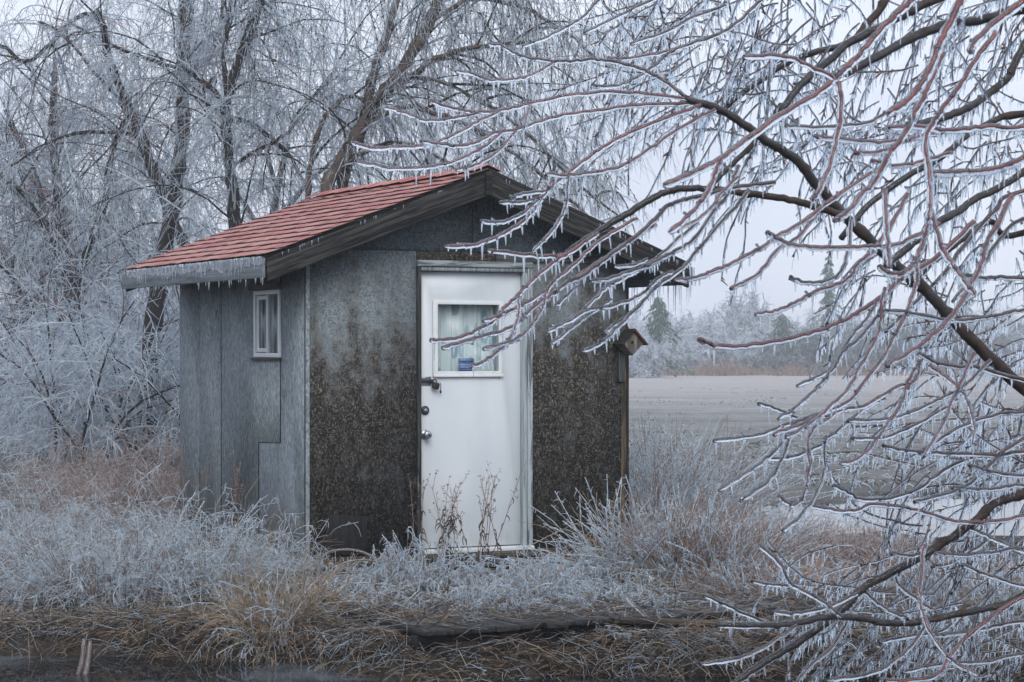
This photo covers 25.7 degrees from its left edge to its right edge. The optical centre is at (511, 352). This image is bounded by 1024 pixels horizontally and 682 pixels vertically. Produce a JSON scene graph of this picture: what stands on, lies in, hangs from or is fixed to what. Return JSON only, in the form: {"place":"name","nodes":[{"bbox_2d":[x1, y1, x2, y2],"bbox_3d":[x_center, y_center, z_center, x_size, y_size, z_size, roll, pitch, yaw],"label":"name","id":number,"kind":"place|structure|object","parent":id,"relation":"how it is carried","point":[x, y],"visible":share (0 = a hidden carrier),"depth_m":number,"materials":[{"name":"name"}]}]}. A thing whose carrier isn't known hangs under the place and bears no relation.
{"place":"outdoors","nodes":[
{"label":"outdoors","id":0,"kind":"place"},
{"bbox_2d":[0,655,884,681],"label":"ditch water","id":1,"kind":"structure","parent":0,"point":[48,668],"depth_m":11.89,"materials":[{"name":"liquid"}]},
{"bbox_2d":[75,639,91,673],"bbox_3d":[-2.281,1.644,11.928,0.099,0.250,0.088,0,0,0],"label":"wooden stake","id":2,"kind":"object","parent":1,"relation":"in","point":[83,659],"visible":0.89,"depth_m":11.93,"materials":[{"name":"brown wood"}]},
{"bbox_2d":[0,373,1023,681],"bbox_3d":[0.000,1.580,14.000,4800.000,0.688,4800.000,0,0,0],"label":"ground","id":3,"kind":"structure","parent":0,"point":[708,405],"depth_m":28.07,"materials":[{"name":"snow"}]},
{"bbox_2d":[0,295,43,402],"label":"frosted bush","id":4,"kind":"object","parent":3,"relation":"on","point":[10,327],"visible":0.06,"depth_m":60.52,"materials":[{"name":"plant"}]},
{"bbox_2d":[0,549,82,593],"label":"iced tussock","id":5,"kind":"object","parent":3,"relation":"on","point":[26,575],"visible":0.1,"depth_m":14.33,"materials":[{"name":"plant"}]},
{"bbox_2d":[2,523,125,574],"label":"iced tussock","id":6,"kind":"object","parent":3,"relation":"on","point":[44,544],"visible":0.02,"depth_m":15.39,"materials":[{"name":"plant"}]},
{"bbox_2d":[0,337,137,442],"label":"iced brush","id":7,"kind":"object","parent":3,"relation":"on","point":[19,411],"visible":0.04,"depth_m":34.57,"materials":[{"name":"plant"}]},
{"bbox_2d":[0,52,148,419],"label":"iced tree","id":8,"kind":"object","parent":3,"relation":"on","point":[20,308],"visible":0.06,"depth_m":46.19,"materials":[{"name":"plant"}]},
{"bbox_2d":[0,471,152,587],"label":"iced shrub","id":9,"kind":"object","parent":3,"relation":"on","point":[25,534],"visible":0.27,"depth_m":14.86,"materials":[{"name":"plant"}]},
{"bbox_2d":[0,446,172,538],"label":"iced shrub","id":10,"kind":"object","parent":3,"relation":"on","point":[22,496],"visible":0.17,"depth_m":18.05,"materials":[{"name":"plant"}]},
{"bbox_2d":[0,419,178,542],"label":"grass","id":11,"kind":"structure","parent":3,"relation":"on","point":[55,466],"depth_m":24.84,"materials":[{"name":"plant"}]},
{"bbox_2d":[0,398,179,532],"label":"iced shrub","id":12,"kind":"object","parent":3,"relation":"on","point":[78,468],"visible":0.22,"depth_m":18.21,"materials":[{"name":"grey plant"}]},
{"bbox_2d":[0,474,200,558],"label":"iced shrub","id":13,"kind":"object","parent":3,"relation":"on","point":[90,523],"visible":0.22,"depth_m":16.23,"materials":[{"name":"plant"}]},
{"bbox_2d":[125,442,216,519],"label":"dry weed","id":14,"kind":"object","parent":13,"relation":"on","point":[169,465],"visible":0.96,"depth_m":15.59,"materials":[{"name":"plant"}]},
{"bbox_2d":[22,397,179,547],"bbox_3d":[-2.657,1.104,17.706,2.698,1.540,2.748,0,0,0],"label":"iced shrub","id":15,"kind":"object","parent":3,"relation":"on","point":[122,495],"visible":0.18,"depth_m":17.61,"materials":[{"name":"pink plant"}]},
{"bbox_2d":[0,0,215,444],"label":"iced tree","id":16,"kind":"object","parent":3,"relation":"on","point":[18,194],"visible":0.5,"depth_m":31.95,"materials":[{"name":"plant"}]},
{"bbox_2d":[0,205,227,470],"bbox_3d":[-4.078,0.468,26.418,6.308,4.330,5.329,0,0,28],"label":"iced brush","id":17,"kind":"object","parent":3,"relation":"on","point":[101,377],"visible":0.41,"depth_m":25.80,"materials":[{"name":"plant"}]},
{"bbox_2d":[108,294,179,400],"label":"frosted bush","id":18,"kind":"object","parent":3,"relation":"on","point":[139,338],"visible":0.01,"depth_m":60.72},
{"bbox_2d":[0,487,291,615],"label":"iced shrub","id":19,"kind":"object","parent":3,"relation":"on","point":[42,576],"visible":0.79,"depth_m":13.36,"materials":[{"name":"plant"}]},
{"bbox_2d":[0,59,309,373],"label":"iced tree","id":20,"kind":"object","parent":3,"relation":"on","point":[187,156],"visible":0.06,"depth_m":43.85,"materials":[{"name":"plant"}]},
{"bbox_2d":[131,469,195,533],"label":"iced shrub","id":21,"kind":"object","parent":3,"relation":"on","point":[164,503],"visible":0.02,"depth_m":16.96,"materials":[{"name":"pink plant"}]},
{"bbox_2d":[108,524,221,570],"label":"iced tussock","id":22,"kind":"object","parent":3,"relation":"on","point":[144,548],"depth_m":15.33,"materials":[{"name":"white"}]},
{"bbox_2d":[0,0,388,460],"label":"iced tree","id":23,"kind":"object","parent":3,"relation":"on","point":[96,14],"visible":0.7,"depth_m":26.95,"materials":[{"name":"plant"}]},
{"bbox_2d":[37,459,374,611],"bbox_3d":[-1.975,1.305,13.969,2.336,1.307,1.835,0,0,33],"label":"iced shrub","id":24,"kind":"object","parent":3,"relation":"on","point":[230,564],"visible":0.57,"depth_m":13.84,"materials":[{"name":"plant"}]},
{"bbox_2d":[221,450,243,535],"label":"dry weed","id":25,"kind":"object","parent":3,"relation":"on","point":[235,499],"visible":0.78,"depth_m":14.98,"materials":[{"name":"plant"}]},
{"bbox_2d":[21,0,456,312],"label":"iced tree","id":26,"kind":"object","parent":3,"relation":"on","point":[223,111],"visible":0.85,"depth_m":24.01,"materials":[{"name":"plant"}]},
{"bbox_2d":[148,519,339,595],"bbox_3d":[-1.698,1.386,14.301,1.401,0.769,1.101,0,0,-18],"label":"iced shrub","id":27,"kind":"object","parent":3,"relation":"on","point":[301,563],"visible":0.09,"depth_m":14.25,"materials":[{"name":"plant"}]},
{"bbox_2d":[182,500,292,551],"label":"ice stalk","id":28,"kind":"object","parent":27,"relation":"attached to","point":[243,523],"visible":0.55,"depth_m":14.45,"materials":[{"name":"plant"}]},
{"bbox_2d":[110,32,409,340],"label":"iced tree","id":29,"kind":"object","parent":3,"relation":"on","point":[273,174],"visible":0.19,"depth_m":40.11,"materials":[{"name":"plant"}]},
{"bbox_2d":[174,543,388,667],"bbox_3d":[-1.281,1.481,12.624,1.219,0.827,1.173,0,0,0],"label":"iced tussock","id":30,"kind":"object","parent":3,"relation":"on","point":[252,603],"visible":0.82,"depth_m":12.49,"materials":[{"name":"plant"}]},
{"bbox_2d":[283,552,370,582],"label":"iced tussock","id":31,"kind":"object","parent":3,"relation":"on","point":[329,568],"visible":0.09,"depth_m":14.29,"materials":[{"name":"white"}]},
{"bbox_2d":[223,559,444,645],"bbox_3d":[-0.898,1.555,12.931,1.412,0.674,1.313,0,0,-42],"label":"iced clump","id":32,"kind":"object","parent":3,"relation":"on","point":[371,589],"visible":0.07,"depth_m":12.88,"materials":[{"name":"plant"}]},
{"bbox_2d":[311,556,370,581],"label":"iced tussock","id":33,"kind":"object","parent":3,"relation":"on","point":[342,566],"visible":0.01,"depth_m":14.46,"materials":[{"name":"white"}]},
{"bbox_2d":[313,548,399,590],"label":"arching grass","id":34,"kind":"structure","parent":3,"relation":"on","point":[388,568],"depth_m":13.65,"materials":[{"name":"plant"}]},
{"bbox_2d":[324,545,452,593],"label":"iced clump","id":35,"kind":"object","parent":3,"relation":"on","point":[396,568],"visible":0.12,"depth_m":13.73,"materials":[{"name":"grey plant"}]},
{"bbox_2d":[342,563,446,586],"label":"iced tussock","id":36,"kind":"object","parent":3,"relation":"on","point":[389,578],"visible":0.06,"depth_m":13.84,"materials":[{"name":"white"}]},
{"bbox_2d":[122,164,694,566],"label":"shed","id":37,"kind":"structure","parent":3,"relation":"on","point":[310,369],"depth_m":15.29,"materials":[{"name":"grey wood"}]},
{"bbox_2d":[253,289,280,356],"bbox_3d":[-1.622,-0.198,15.307,0.104,0.517,0.496,0,0,-27],"label":"side window","id":38,"kind":"structure","parent":37,"relation":"in","point":[269,295],"depth_m":15.29,"materials":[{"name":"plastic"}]},
{"bbox_2d":[431,379,441,393],"bbox_3d":[-0.507,0.225,15.145,0.071,0.098,0.024,0,0,-27],"label":"padlock","id":39,"kind":"object","parent":37,"relation":"hanging from","point":[435,385],"visible":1,"depth_m":15.13,"materials":[{"name":"black metal"}]},
{"bbox_2d":[421,271,519,548],"bbox_3d":[-0.292,0.384,15.305,0.772,1.865,0.163,0,0,-27],"label":"door","id":40,"kind":"structure","parent":37,"relation":"in","point":[474,421],"depth_m":15.30,"materials":[{"name":"paint"}]},
{"bbox_2d":[613,328,647,381],"bbox_3d":[0.825,0.017,15.736,0.210,0.374,0.154,0,0,-27],"label":"birdhouse","id":41,"kind":"object","parent":37,"relation":"attached to","point":[630,341],"visible":1,"depth_m":15.71,"materials":[{"name":"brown wood"}]},
{"bbox_2d":[366,525,488,589],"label":"iced clump","id":42,"kind":"object","parent":3,"relation":"on","point":[391,550],"visible":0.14,"depth_m":13.87,"materials":[{"name":"grey plant"}]},
{"bbox_2d":[372,577,498,603],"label":"iced tussock","id":43,"kind":"object","parent":3,"relation":"on","point":[438,587],"visible":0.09,"depth_m":13.09,"materials":[{"name":"white"}]},
{"bbox_2d":[394,559,552,620],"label":"iced clump","id":44,"kind":"object","parent":3,"relation":"on","point":[483,594],"visible":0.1,"depth_m":12.51,"materials":[{"name":"plant"}]},
{"bbox_2d":[216,0,754,242],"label":"iced tree","id":45,"kind":"object","parent":3,"relation":"on","point":[372,112],"visible":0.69,"depth_m":21.95,"materials":[{"name":"white plant"}]},
{"bbox_2d":[436,566,551,595],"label":"iced tussock","id":46,"kind":"object","parent":3,"relation":"on","point":[480,581],"visible":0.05,"depth_m":13.62,"materials":[{"name":"white"}]},
{"bbox_2d":[0,584,1012,681],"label":"bank grass","id":47,"kind":"structure","parent":3,"relation":"on","point":[615,655],"depth_m":12.02,"materials":[{"name":"plant"}]},
{"bbox_2d":[436,553,582,589],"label":"iced clump","id":48,"kind":"object","parent":3,"relation":"on","point":[485,570],"visible":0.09,"depth_m":14.05,"materials":[{"name":"plant"}]},
{"bbox_2d":[0,531,1023,681],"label":"matted grass","id":49,"kind":"structure","parent":3,"relation":"on","point":[171,614],"depth_m":12.14,"materials":[{"name":"plant"}]},
{"bbox_2d":[455,535,603,608],"bbox_3d":[0.136,1.551,13.014,0.938,1.037,1.008,0,0,0],"label":"iced clump","id":50,"kind":"object","parent":3,"relation":"on","point":[562,581],"visible":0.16,"depth_m":13.00,"materials":[{"name":"plant"}]},
{"bbox_2d":[234,555,841,650],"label":"grass","id":51,"kind":"structure","parent":3,"relation":"on","point":[424,637],"depth_m":12.20,"materials":[{"name":"brown plant"}]},
{"bbox_2d":[406,468,500,558],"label":"dry weed","id":52,"kind":"object","parent":51,"relation":"on","point":[451,522],"visible":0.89,"depth_m":14.95,"materials":[{"name":"plant"}]},
{"bbox_2d":[441,450,538,561],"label":"dry weed","id":53,"kind":"object","parent":51,"relation":"on","point":[489,515],"visible":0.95,"depth_m":14.99,"materials":[{"name":"plant"}]},
{"bbox_2d":[512,492,627,571],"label":"arching grass","id":54,"kind":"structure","parent":3,"relation":"on","point":[571,525],"depth_m":14.64,"materials":[{"name":"plant"}]},
{"bbox_2d":[503,580,709,642],"bbox_3d":[0.526,1.531,12.708,1.406,0.570,1.513,0,0,2],"label":"iced clump","id":55,"kind":"object","parent":3,"relation":"on","point":[620,591],"visible":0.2,"depth_m":12.65,"materials":[{"name":"plant"}]},
{"bbox_2d":[529,546,690,594],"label":"iced clump","id":56,"kind":"object","parent":3,"relation":"on","point":[599,570],"visible":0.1,"depth_m":13.80,"materials":[{"name":"plant"}]},
{"bbox_2d":[629,320,641,328],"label":"frosted bush","id":57,"kind":"object","parent":3,"relation":"on","point":[636,326],"visible":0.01,"depth_m":195.23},
{"bbox_2d":[629,304,643,327],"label":"frosted tree","id":58,"kind":"object","parent":3,"relation":"on","point":[632,318],"visible":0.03,"depth_m":219.82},
{"bbox_2d":[624,589,662,628],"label":"ice stalk","id":59,"kind":"object","parent":3,"relation":"on","point":[633,604],"visible":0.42,"depth_m":12.24,"materials":[{"name":"plant"}]},
{"bbox_2d":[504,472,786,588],"bbox_3d":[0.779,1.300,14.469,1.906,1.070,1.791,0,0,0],"label":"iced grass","id":60,"kind":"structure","parent":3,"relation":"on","point":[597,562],"depth_m":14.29,"materials":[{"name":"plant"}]},
{"bbox_2d":[629,324,673,377],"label":"frosted bush","id":61,"kind":"object","parent":3,"relation":"on","point":[653,356],"visible":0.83,"depth_m":145.28,"materials":[{"name":"plant"}]},
{"bbox_2d":[633,312,683,342],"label":"frosted bush","id":62,"kind":"object","parent":3,"relation":"on","point":[645,323],"visible":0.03,"depth_m":187.98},
{"bbox_2d":[632,296,694,376],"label":"conifer","id":63,"kind":"object","parent":3,"relation":"on","point":[656,327],"visible":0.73,"depth_m":149.70,"materials":[{"name":"plant"}]},
{"bbox_2d":[614,616,738,626],"bbox_3d":[0.903,1.464,12.224,0.700,0.024,0.100,3,2,-6],"label":"loose board","id":64,"kind":"object","parent":3,"relation":"on","point":[629,620],"visible":0.6,"depth_m":12.18,"materials":[{"name":"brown wood"}]},
{"bbox_2d":[606,557,751,595],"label":"iced tussock","id":65,"kind":"object","parent":3,"relation":"on","point":[658,581],"visible":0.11,"depth_m":13.70,"materials":[{"name":"white"}]},
{"bbox_2d":[641,309,716,341],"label":"frosted bush","id":66,"kind":"object","parent":3,"relation":"on","point":[681,327],"visible":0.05,"depth_m":190.11,"materials":[{"name":"plant"}]},
{"bbox_2d":[664,334,709,371],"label":"frosted bush","id":67,"kind":"object","parent":3,"relation":"on","point":[694,353],"visible":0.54,"depth_m":167.48,"materials":[{"name":"plant"}]},
{"bbox_2d":[351,0,1023,681],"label":"iced tree","id":68,"kind":"object","parent":3,"relation":"on","point":[869,34],"visible":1,"depth_m":7.17,"materials":[{"name":"white plant"}]},
{"bbox_2d":[671,309,716,334],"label":"frosted tree","id":69,"kind":"object","parent":3,"relation":"on","point":[683,319],"visible":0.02,"depth_m":212.33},
{"bbox_2d":[678,314,718,345],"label":"frosted bush","id":70,"kind":"object","parent":3,"relation":"on","point":[690,331],"visible":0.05,"depth_m":186.75,"materials":[{"name":"plant"}]},
{"bbox_2d":[671,313,740,366],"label":"frosted bush","id":71,"kind":"object","parent":3,"relation":"on","point":[708,330],"visible":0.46,"depth_m":176.13,"materials":[{"name":"plant"}]},
{"bbox_2d":[566,483,852,586],"bbox_3d":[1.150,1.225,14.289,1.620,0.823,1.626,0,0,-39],"label":"iced grass","id":72,"kind":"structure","parent":3,"relation":"on","point":[727,542],"depth_m":14.14,"materials":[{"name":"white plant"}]},
{"bbox_2d":[696,303,741,322],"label":"frosted tree","id":73,"kind":"object","parent":3,"relation":"on","point":[711,315],"visible":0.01,"depth_m":226.38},
{"bbox_2d":[699,338,752,367],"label":"frosted bush","id":74,"kind":"object","parent":3,"relation":"on","point":[738,356],"visible":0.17,"depth_m":177.85,"materials":[{"name":"plant"}]},
{"bbox_2d":[709,313,742,337],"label":"frosted tree","id":75,"kind":"object","parent":3,"relation":"on","point":[718,319],"depth_m":211.95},
{"bbox_2d":[626,411,846,553],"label":"iced grass","id":76,"kind":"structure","parent":3,"relation":"on","point":[641,488],"depth_m":16.55,"materials":[{"name":"grey plant"}]},
{"bbox_2d":[734,331,749,343],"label":"frosted bush","id":77,"kind":"object","parent":3,"relation":"on","point":[743,337],"visible":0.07,"depth_m":197.26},
{"bbox_2d":[713,281,777,340],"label":"frosted tree","id":78,"kind":"object","parent":3,"relation":"on","point":[736,325],"visible":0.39,"depth_m":204.41,"materials":[{"name":"plant"}]},
{"bbox_2d":[735,333,776,370],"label":"frosted bush","id":79,"kind":"object","parent":3,"relation":"on","point":[751,352],"visible":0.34,"depth_m":178.74,"materials":[{"name":"plant"}]},
{"bbox_2d":[598,550,917,608],"bbox_3d":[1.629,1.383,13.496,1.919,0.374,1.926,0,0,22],"label":"iced grass","id":80,"kind":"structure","parent":3,"relation":"on","point":[743,582],"depth_m":13.44,"materials":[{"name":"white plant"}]},
{"bbox_2d":[745,321,795,339],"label":"frosted bush","id":81,"kind":"object","parent":3,"relation":"on","point":[760,333],"visible":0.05,"depth_m":198.42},
{"bbox_2d":[744,324,800,339],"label":"frosted bush","id":82,"kind":"object","parent":3,"relation":"on","point":[770,332],"visible":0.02,"depth_m":194.83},
{"bbox_2d":[748,314,797,371],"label":"conifer","id":83,"kind":"object","parent":3,"relation":"on","point":[782,322],"visible":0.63,"depth_m":174.67,"materials":[{"name":"plant"}]},
{"bbox_2d":[773,324,805,353],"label":"frosted bush","id":84,"kind":"object","parent":3,"relation":"on","point":[791,347],"visible":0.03,"depth_m":176.75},
{"bbox_2d":[768,307,811,330],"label":"frosted tree","id":85,"kind":"object","parent":3,"relation":"on","point":[789,317],"visible":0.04,"depth_m":212.55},
{"bbox_2d":[747,324,844,374],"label":"frosted bush","id":86,"kind":"object","parent":3,"relation":"on","point":[802,355],"visible":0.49,"depth_m":164.71,"materials":[{"name":"plant"}]},
{"bbox_2d":[788,314,821,332],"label":"frosted tree","id":87,"kind":"object","parent":3,"relation":"on","point":[796,323],"depth_m":217.49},
{"bbox_2d":[745,512,881,554],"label":"iced grass","id":88,"kind":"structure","parent":3,"relation":"on","point":[831,532],"depth_m":16.49,"materials":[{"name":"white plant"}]},
{"bbox_2d":[808,256,843,325],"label":"conifer","id":89,"kind":"object","parent":3,"relation":"on","point":[828,298],"visible":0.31,"depth_m":189.85,"materials":[{"name":"plant"}]},
{"bbox_2d":[629,385,1023,494],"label":"field grass","id":90,"kind":"structure","parent":3,"relation":"on","point":[858,481],"depth_m":33.85,"materials":[{"name":"plant"}]},
{"bbox_2d":[633,357,1023,375],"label":"reeds","id":91,"kind":"object","parent":3,"relation":"on","point":[721,369],"visible":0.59,"depth_m":160.22,"materials":[{"name":"plant"}]},
{"bbox_2d":[800,303,857,329],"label":"frosted tree","id":92,"kind":"object","parent":3,"relation":"on","point":[814,320],"visible":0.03,"depth_m":223.19,"materials":[{"name":"plant"}]},
{"bbox_2d":[801,319,875,374],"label":"frosted bush","id":93,"kind":"object","parent":3,"relation":"on","point":[852,352],"visible":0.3,"depth_m":167.30,"materials":[{"name":"plant"}]},
{"bbox_2d":[823,314,888,371],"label":"frosted bush","id":94,"kind":"object","parent":3,"relation":"on","point":[880,351],"visible":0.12,"depth_m":177.04,"materials":[{"name":"plant"}]},
{"bbox_2d":[772,511,972,584],"bbox_3d":[2.331,1.391,14.793,1.598,0.831,1.406,0,0,0],"label":"iced shrub","id":95,"kind":"object","parent":3,"relation":"on","point":[862,551],"visible":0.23,"depth_m":14.73,"materials":[{"name":"grey plant"}]},
{"bbox_2d":[877,321,916,372],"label":"frosted bush","id":96,"kind":"object","parent":3,"relation":"on","point":[894,349],"visible":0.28,"depth_m":176.44,"materials":[{"name":"plant"}]},
{"bbox_2d":[866,312,932,372],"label":"frosted bush","id":97,"kind":"object","parent":3,"relation":"on","point":[908,332],"visible":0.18,"depth_m":177.38,"materials":[{"name":"plant"}]},
{"bbox_2d":[865,316,945,372],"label":"frosted bush","id":98,"kind":"object","parent":3,"relation":"on","point":[916,332],"visible":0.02,"depth_m":184.57,"materials":[{"name":"plant"}]},
{"bbox_2d":[800,548,1023,611],"bbox_3d":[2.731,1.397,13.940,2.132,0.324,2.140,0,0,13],"label":"iced grass","id":99,"kind":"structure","parent":3,"relation":"on","point":[914,585],"depth_m":13.85,"materials":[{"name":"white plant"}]},
{"bbox_2d":[910,307,970,334],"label":"frosted tree","id":100,"kind":"object","parent":3,"relation":"on","point":[929,311],"visible":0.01,"depth_m":215.58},
{"bbox_2d":[882,588,1023,677],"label":"iced grass","id":101,"kind":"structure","parent":3,"relation":"on","point":[998,632],"depth_m":11.95,"materials":[{"name":"plant"}]},
{"bbox_2d":[955,263,975,328],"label":"conifer","id":102,"kind":"object","parent":3,"relation":"on","point":[959,288],"visible":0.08,"depth_m":199.76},
{"bbox_2d":[932,322,1021,371],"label":"frosted bush","id":103,"kind":"object","parent":3,"relation":"on","point":[954,358],"visible":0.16,"depth_m":179.87,"materials":[{"name":"plant"}]},
{"bbox_2d":[932,309,1023,371],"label":"frosted bush","id":104,"kind":"object","parent":3,"relation":"on","point":[1000,332],"visible":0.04,"depth_m":181.32,"materials":[{"name":"plant"}]},
{"bbox_2d":[970,300,1023,329],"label":"frosted tree","id":105,"kind":"object","parent":3,"relation":"on","point":[975,313],"depth_m":213.01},
{"bbox_2d":[976,310,1023,370],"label":"frosted bush","id":106,"kind":"object","parent":3,"relation":"on","point":[1014,337],"visible":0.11,"depth_m":182.28,"materials":[{"name":"plant"}]},
{"bbox_2d":[1002,317,1023,338],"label":"frosted bush","id":107,"kind":"object","parent":3,"relation":"on","point":[1022,329],"visible":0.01,"depth_m":188.64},
{"bbox_2d":[0,0,1023,327],"label":"sky","id":108,"kind":"structure","parent":0,"point":[773,216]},
{"bbox_2d":[759,576,1003,653],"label":"iced grass","id":109,"kind":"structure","parent":0,"point":[871,608],"depth_m":12.40,"materials":[{"name":"plant"}]},
{"bbox_2d":[748,491,1023,536],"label":"pond","id":110,"kind":"structure","parent":0,"point":[839,502],"depth_m":22.97,"materials":[{"name":"ice"}]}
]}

